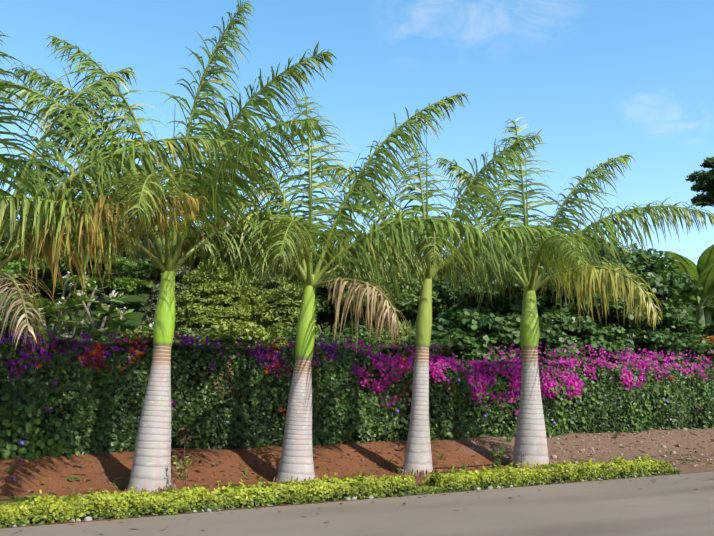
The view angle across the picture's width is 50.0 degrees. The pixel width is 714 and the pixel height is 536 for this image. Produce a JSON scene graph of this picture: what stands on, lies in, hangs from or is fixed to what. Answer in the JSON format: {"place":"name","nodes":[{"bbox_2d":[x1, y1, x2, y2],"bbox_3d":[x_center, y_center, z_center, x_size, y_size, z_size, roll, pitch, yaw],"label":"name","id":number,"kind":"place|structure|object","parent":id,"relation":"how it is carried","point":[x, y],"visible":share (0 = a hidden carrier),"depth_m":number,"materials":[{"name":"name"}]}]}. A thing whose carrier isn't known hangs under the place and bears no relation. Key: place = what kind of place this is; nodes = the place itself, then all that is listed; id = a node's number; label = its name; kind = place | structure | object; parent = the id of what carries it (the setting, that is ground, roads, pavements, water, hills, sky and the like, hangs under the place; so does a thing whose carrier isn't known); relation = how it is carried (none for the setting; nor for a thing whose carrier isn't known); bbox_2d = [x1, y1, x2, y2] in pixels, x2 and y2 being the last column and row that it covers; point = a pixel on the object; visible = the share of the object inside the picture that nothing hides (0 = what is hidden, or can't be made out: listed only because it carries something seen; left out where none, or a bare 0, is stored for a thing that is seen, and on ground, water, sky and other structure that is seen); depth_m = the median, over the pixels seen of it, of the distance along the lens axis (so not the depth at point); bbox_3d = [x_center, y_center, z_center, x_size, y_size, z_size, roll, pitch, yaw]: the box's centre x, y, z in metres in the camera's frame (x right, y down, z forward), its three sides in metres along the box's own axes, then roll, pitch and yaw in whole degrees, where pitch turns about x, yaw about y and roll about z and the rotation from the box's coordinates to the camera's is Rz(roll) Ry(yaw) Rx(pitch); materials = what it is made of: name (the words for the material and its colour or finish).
{"place":"outdoors","nodes":[
{"label":"outdoors","id":0,"kind":"place"},
{"bbox_2d":[0,243,160,302],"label":"shrub","id":1,"kind":"object","parent":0,"point":[128,285],"depth_m":22.17,"materials":[{"name":"green plant"}]},
{"bbox_2d":[105,218,193,314],"bbox_3d":[-7.776,0.451,29.554,5.310,4.941,4.829,4,-9,-27],"label":"shrub","id":2,"kind":"object","parent":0,"point":[124,252],"depth_m":28.33,"materials":[{"name":"green plant"}]},
{"bbox_2d":[146,217,294,273],"bbox_3d":[-4.000,0.768,24.169,5.407,5.336,3.843,4,-9,-27],"label":"shrub","id":3,"kind":"object","parent":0,"point":[197,260],"depth_m":23.58,"materials":[{"name":"green plant"}]},
{"bbox_2d":[281,246,345,284],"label":"tree","id":4,"kind":"object","parent":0,"point":[288,271],"visible":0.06,"depth_m":47.89,"materials":[{"name":"green plant"}]},
{"bbox_2d":[0,471,713,535],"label":"road","id":5,"kind":"structure","parent":0,"point":[662,505],"depth_m":9.95,"materials":[{"name":"grey asphalt"}]},
{"bbox_2d":[0,427,713,527],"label":"soil bank","id":6,"kind":"structure","parent":0,"point":[58,484],"depth_m":14.64,"materials":[{"name":"brown soil"}]},
{"bbox_2d":[0,31,237,352],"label":"palm","id":7,"kind":"object","parent":6,"relation":"on","point":[78,178],"visible":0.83,"depth_m":11.43,"materials":[{"name":"green plant"}]},
{"bbox_2d":[127,346,170,492],"bbox_3d":[-3.269,2.413,12.222,0.727,2.348,0.728,4,-9,-27],"label":"palm trunk","id":8,"kind":"object","parent":6,"relation":"on","point":[151,468],"visible":0.98,"depth_m":12.03,"materials":[{"name":"grey plant"}]},
{"bbox_2d":[153,270,174,346],"bbox_3d":[-3.146,0.574,12.552,0.344,1.430,0.339,4,-9,-27],"label":"palm crownshaft","id":9,"kind":"object","parent":8,"relation":"on","point":[164,325],"visible":0.81,"depth_m":12.41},
{"bbox_2d":[0,0,336,295],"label":"palm fronds","id":10,"kind":"object","parent":9,"relation":"attached to","point":[166,253],"visible":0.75,"depth_m":12.50,"materials":[{"name":"green plant"}]},
{"bbox_2d":[124,484,176,495],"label":"palm roots","id":11,"kind":"object","parent":6,"relation":"on","point":[172,486],"visible":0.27,"depth_m":11.84,"materials":[{"name":"grey plant"}]},
{"bbox_2d":[173,445,193,487],"bbox_3d":[-2.707,3.104,11.717,0.322,0.785,0.552,4,-9,-27],"label":"sapling","id":12,"kind":"object","parent":6,"relation":"on","point":[187,463],"depth_m":11.71,"materials":[{"name":"green plant"}]},
{"bbox_2d":[272,475,318,482],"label":"palm roots","id":13,"kind":"object","parent":6,"relation":"on","point":[276,480],"visible":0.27,"depth_m":13.01,"materials":[{"name":"grey plant"}]},
{"bbox_2d":[0,454,680,527],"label":"hedge","id":14,"kind":"object","parent":6,"relation":"on","point":[48,508],"depth_m":10.99,"materials":[{"name":"green plant"}]},
{"bbox_2d":[15,432,673,498],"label":"weed leaves","id":15,"kind":"object","parent":6,"relation":"on","point":[508,439],"visible":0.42,"depth_m":14.78,"materials":[{"name":"green plant"}]},
{"bbox_2d":[13,429,699,486],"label":"litter bracts","id":16,"kind":"object","parent":6,"relation":"on","point":[315,456],"visible":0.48,"depth_m":14.80,"materials":[{"name":"plant"}]},
{"bbox_2d":[0,337,713,456],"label":"tall hedge","id":17,"kind":"object","parent":6,"relation":"on","point":[90,401],"depth_m":15.28,"materials":[{"name":"green plant"}]},
{"bbox_2d":[0,332,713,408],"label":"flowers","id":18,"kind":"object","parent":17,"relation":"attached to","point":[478,366],"visible":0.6,"depth_m":17.01,"materials":[{"name":"purple plant"}]},
{"bbox_2d":[2,329,711,414],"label":"bougainvillea shoots","id":19,"kind":"object","parent":18,"relation":"attached to","point":[212,367],"visible":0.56,"depth_m":16.07,"materials":[{"name":"plant"}]},
{"bbox_2d":[16,327,712,414],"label":"hedge shoots","id":20,"kind":"object","parent":17,"relation":"on","point":[254,403],"depth_m":16.50,"materials":[{"name":"green plant"}]},
{"bbox_2d":[0,379,713,504],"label":"vine","id":21,"kind":"object","parent":6,"relation":"on","point":[7,453],"depth_m":13.25,"materials":[{"name":"green plant"}]},
{"bbox_2d":[0,428,713,527],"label":"litter stones","id":22,"kind":"object","parent":6,"relation":"on","point":[86,519],"visible":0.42,"depth_m":14.17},
{"bbox_2d":[403,347,432,476],"bbox_3d":[1.128,2.703,14.454,0.620,2.432,0.621,4,-9,-27],"label":"palm trunk","id":23,"kind":"object","parent":6,"relation":"on","point":[418,455],"visible":0.94,"depth_m":14.31,"materials":[{"name":"grey plant"}]},
{"bbox_2d":[398,468,434,476],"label":"palm roots","id":24,"kind":"object","parent":23,"relation":"attached to","point":[400,471],"visible":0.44,"depth_m":14.01,"materials":[{"name":"grey plant"}]},
{"bbox_2d":[491,446,504,468],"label":"plant","id":25,"kind":"object","parent":6,"relation":"on","point":[497,461],"depth_m":14.66,"materials":[{"name":"green plant"}]},
{"bbox_2d":[374,117,713,467],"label":"palm","id":26,"kind":"object","parent":6,"relation":"on","point":[578,273],"depth_m":15.92,"materials":[{"name":"green plant"}]},
{"bbox_2d":[520,282,538,347],"bbox_3d":[3.591,0.987,15.977,0.403,1.390,0.400,4,-9,-27],"label":"palm crownshaft","id":27,"kind":"object","parent":26,"relation":"on","point":[529,328],"visible":0.9,"depth_m":15.82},
{"bbox_2d":[0,454,713,527],"bbox_3d":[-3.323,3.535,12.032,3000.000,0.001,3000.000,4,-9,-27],"label":"stones","id":28,"kind":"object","parent":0,"point":[25,499],"depth_m":11.67,"materials":[{"name":"grey stone"}]},
{"bbox_2d":[126,92,492,482],"bbox_3d":[-0.844,0.109,14.316,6.594,7.522,6.296,4,-9,-27],"label":"palm","id":29,"kind":"object","parent":28,"relation":"on","point":[296,229],"depth_m":13.75,"materials":[{"name":"green plant"}]},
{"bbox_2d":[295,274,314,359],"bbox_3d":[-0.916,0.874,13.662,0.354,1.538,0.337,4,-9,-27],"label":"palm crownshaft","id":30,"kind":"object","parent":29,"relation":"attached to","point":[305,339],"visible":0.9,"depth_m":13.52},
{"bbox_2d":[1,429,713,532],"bbox_3d":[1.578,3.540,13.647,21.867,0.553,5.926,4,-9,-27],"label":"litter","id":31,"kind":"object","parent":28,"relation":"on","point":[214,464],"depth_m":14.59,"materials":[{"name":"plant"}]},
{"bbox_2d":[0,0,713,269],"label":"sky","id":32,"kind":"structure","parent":0,"point":[601,80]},
{"bbox_2d":[45,276,696,339],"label":"garden terrain","id":33,"kind":"structure","parent":0,"point":[135,302],"depth_m":38.11,"materials":[{"name":"green plant"}]},
{"bbox_2d":[0,220,42,247],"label":"tree","id":34,"kind":"object","parent":33,"relation":"on","point":[5,238],"depth_m":38.74,"materials":[{"name":"green plant"}]},
{"bbox_2d":[0,316,47,341],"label":"bush","id":35,"kind":"object","parent":33,"relation":"on","point":[7,331],"visible":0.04,"depth_m":16.12,"materials":[{"name":"green plant"}]},
{"bbox_2d":[0,292,68,335],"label":"bush","id":36,"kind":"object","parent":33,"relation":"on","point":[48,320],"depth_m":17.63,"materials":[{"name":"green plant"}]},
{"bbox_2d":[0,271,153,346],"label":"frangipani","id":37,"kind":"object","parent":33,"relation":"on","point":[111,310],"depth_m":16.18,"materials":[{"name":"green plant"}]},
{"bbox_2d":[47,226,121,308],"bbox_3d":[-11.851,-0.083,38.319,8.294,4.570,7.173,4,-9,-27],"label":"tree","id":38,"kind":"object","parent":33,"relation":"on","point":[101,299],"depth_m":37.64,"materials":[{"name":"green plant"}]},
{"bbox_2d":[78,328,181,342],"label":"bush","id":39,"kind":"object","parent":33,"relation":"on","point":[132,333],"visible":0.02,"depth_m":17.00,"materials":[{"name":"plant"}]},
{"bbox_2d":[134,265,195,331],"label":"cone shrub","id":40,"kind":"object","parent":33,"relation":"on","point":[149,307],"depth_m":22.26,"materials":[{"name":"green plant"}]},
{"bbox_2d":[174,258,252,333],"bbox_3d":[-4.052,1.575,20.911,2.584,3.744,2.448,4,-9,-27],"label":"cone shrub","id":41,"kind":"object","parent":33,"relation":"on","point":[198,306],"depth_m":20.63,"materials":[{"name":"green plant"}]},
{"bbox_2d":[173,324,260,342],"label":"bush","id":42,"kind":"object","parent":33,"relation":"on","point":[194,333],"visible":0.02,"depth_m":19.17,"materials":[{"name":"green plant"}]},
{"bbox_2d":[187,320,288,348],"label":"bush","id":43,"kind":"object","parent":33,"relation":"on","point":[249,333],"depth_m":18.10,"materials":[{"name":"green plant"}]},
{"bbox_2d":[214,331,286,347],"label":"bush","id":44,"kind":"object","parent":33,"relation":"on","point":[263,344],"visible":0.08,"depth_m":17.68,"materials":[{"name":"plant"}]},
{"bbox_2d":[232,257,286,327],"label":"cone shrub","id":45,"kind":"object","parent":33,"relation":"on","point":[256,301],"depth_m":22.23,"materials":[{"name":"green plant"}]},
{"bbox_2d":[258,282,322,337],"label":"cone shrub","id":46,"kind":"object","parent":33,"relation":"on","point":[288,313],"depth_m":20.64,"materials":[{"name":"green plant"}]},
{"bbox_2d":[292,284,338,328],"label":"bush","id":47,"kind":"object","parent":33,"relation":"on","point":[322,322],"depth_m":24.13,"materials":[{"name":"green plant"}]},
{"bbox_2d":[280,328,379,357],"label":"bush","id":48,"kind":"object","parent":33,"relation":"on","point":[326,336],"depth_m":19.47,"materials":[{"name":"green plant"}]},
{"bbox_2d":[294,264,391,331],"bbox_3d":[-0.526,1.796,22.231,3.441,3.964,3.117,4,-9,-27],"label":"bush","id":49,"kind":"object","parent":33,"relation":"on","point":[324,307],"depth_m":21.63,"materials":[{"name":"green plant"}]},
{"bbox_2d":[336,318,391,356],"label":"bush","id":50,"kind":"object","parent":33,"relation":"on","point":[348,326],"depth_m":21.33,"materials":[{"name":"green plant"}]},
{"bbox_2d":[344,274,445,325],"bbox_3d":[1.182,2.025,23.104,3.337,3.765,3.305,4,-9,-27],"label":"bush","id":51,"kind":"object","parent":33,"relation":"on","point":[404,306],"depth_m":22.44,"materials":[{"name":"green plant"}]},
{"bbox_2d":[356,322,456,357],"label":"bush","id":52,"kind":"object","parent":33,"relation":"on","point":[406,341],"depth_m":20.24,"materials":[{"name":"green plant"}]},
{"bbox_2d":[384,339,473,361],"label":"bush","id":53,"kind":"object","parent":33,"relation":"on","point":[445,343],"visible":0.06,"depth_m":19.82,"materials":[{"name":"green plant"}]},
{"bbox_2d":[391,308,520,370],"bbox_3d":[2.731,2.583,21.029,3.723,2.995,3.041,4,-9,-27],"label":"bush","id":54,"kind":"object","parent":33,"relation":"on","point":[458,328],"depth_m":20.39,"materials":[{"name":"green plant"}]},
{"bbox_2d":[501,312,585,362],"bbox_3d":[5.243,2.751,22.306,4.224,2.939,3.251,4,-9,-27],"label":"bush","id":55,"kind":"object","parent":33,"relation":"on","point":[552,335],"depth_m":21.77,"materials":[{"name":"green plant"}]},
{"bbox_2d":[549,313,638,363],"bbox_3d":[6.944,2.922,23.496,3.419,3.007,3.065,4,-9,-27],"label":"bush","id":56,"kind":"object","parent":33,"relation":"on","point":[604,336],"depth_m":22.60,"materials":[{"name":"green plant"}]},
{"bbox_2d":[597,319,682,362],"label":"bush","id":57,"kind":"object","parent":33,"relation":"on","point":[637,339],"depth_m":24.44,"materials":[{"name":"green plant"}]},
{"bbox_2d":[650,332,713,363],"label":"bush","id":58,"kind":"object","parent":33,"relation":"on","point":[689,343],"depth_m":25.37,"materials":[{"name":"green plant"}]},
{"bbox_2d":[672,330,709,338],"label":"bush","id":59,"kind":"object","parent":33,"relation":"on","point":[693,331],"depth_m":26.80,"materials":[{"name":"green plant"}]},
{"bbox_2d":[689,335,713,359],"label":"red shrub","id":60,"kind":"object","parent":33,"relation":"on","point":[711,339],"visible":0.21,"depth_m":25.56,"materials":[{"name":"plant"}]},
{"bbox_2d":[320,245,421,324],"bbox_3d":[0.252,1.407,27.405,4.972,4.660,4.473,4,-9,-27],"label":"tree","id":61,"kind":"object","parent":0,"point":[335,263],"depth_m":26.94,"materials":[{"name":"green plant"}]},
{"bbox_2d":[415,267,431,347],"bbox_3d":[1.295,0.766,14.821,0.359,1.570,0.308,4,-9,-27],"label":"palm crownshaft","id":62,"kind":"object","parent":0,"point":[423,326],"visible":0.79,"depth_m":14.69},
{"bbox_2d":[286,129,583,310],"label":"palm fronds","id":63,"kind":"object","parent":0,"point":[487,191],"visible":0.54,"depth_m":15.12,"materials":[{"name":"green plant"}]},
{"bbox_2d":[515,451,525,467],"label":"plant","id":64,"kind":"object","parent":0,"point":[521,459],"depth_m":14.68,"materials":[{"name":"green plant"}]},
{"bbox_2d":[508,460,551,468],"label":"palm roots","id":65,"kind":"object","parent":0,"point":[509,464],"visible":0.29,"depth_m":15.28,"materials":[{"name":"grey plant"}]},
{"bbox_2d":[421,225,706,333],"bbox_3d":[7.011,1.497,26.389,11.750,5.658,7.041,4,-9,-27],"label":"round tree","id":66,"kind":"object","parent":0,"point":[654,272],"depth_m":24.39,"materials":[{"name":"green plant"}]},
{"bbox_2d":[663,244,713,326],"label":"banana","id":67,"kind":"object","parent":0,"point":[700,267],"depth_m":29.75,"materials":[{"name":"green plant"}]},
{"bbox_2d":[671,260,713,335],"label":"banana","id":68,"kind":"object","parent":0,"point":[709,286],"depth_m":28.70,"materials":[{"name":"green plant"}]},
{"bbox_2d":[676,296,713,314],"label":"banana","id":69,"kind":"object","parent":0,"point":[689,299],"depth_m":31.73,"materials":[{"name":"green plant"}]},
{"bbox_2d":[685,157,713,207],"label":"tree","id":70,"kind":"object","parent":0,"point":[706,177],"depth_m":62.37,"materials":[{"name":"green plant"}]},
{"bbox_2d":[693,322,713,360],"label":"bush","id":71,"kind":"object","parent":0,"point":[710,329],"visible":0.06,"depth_m":26.56,"materials":[{"name":"green plant"}]}
]}

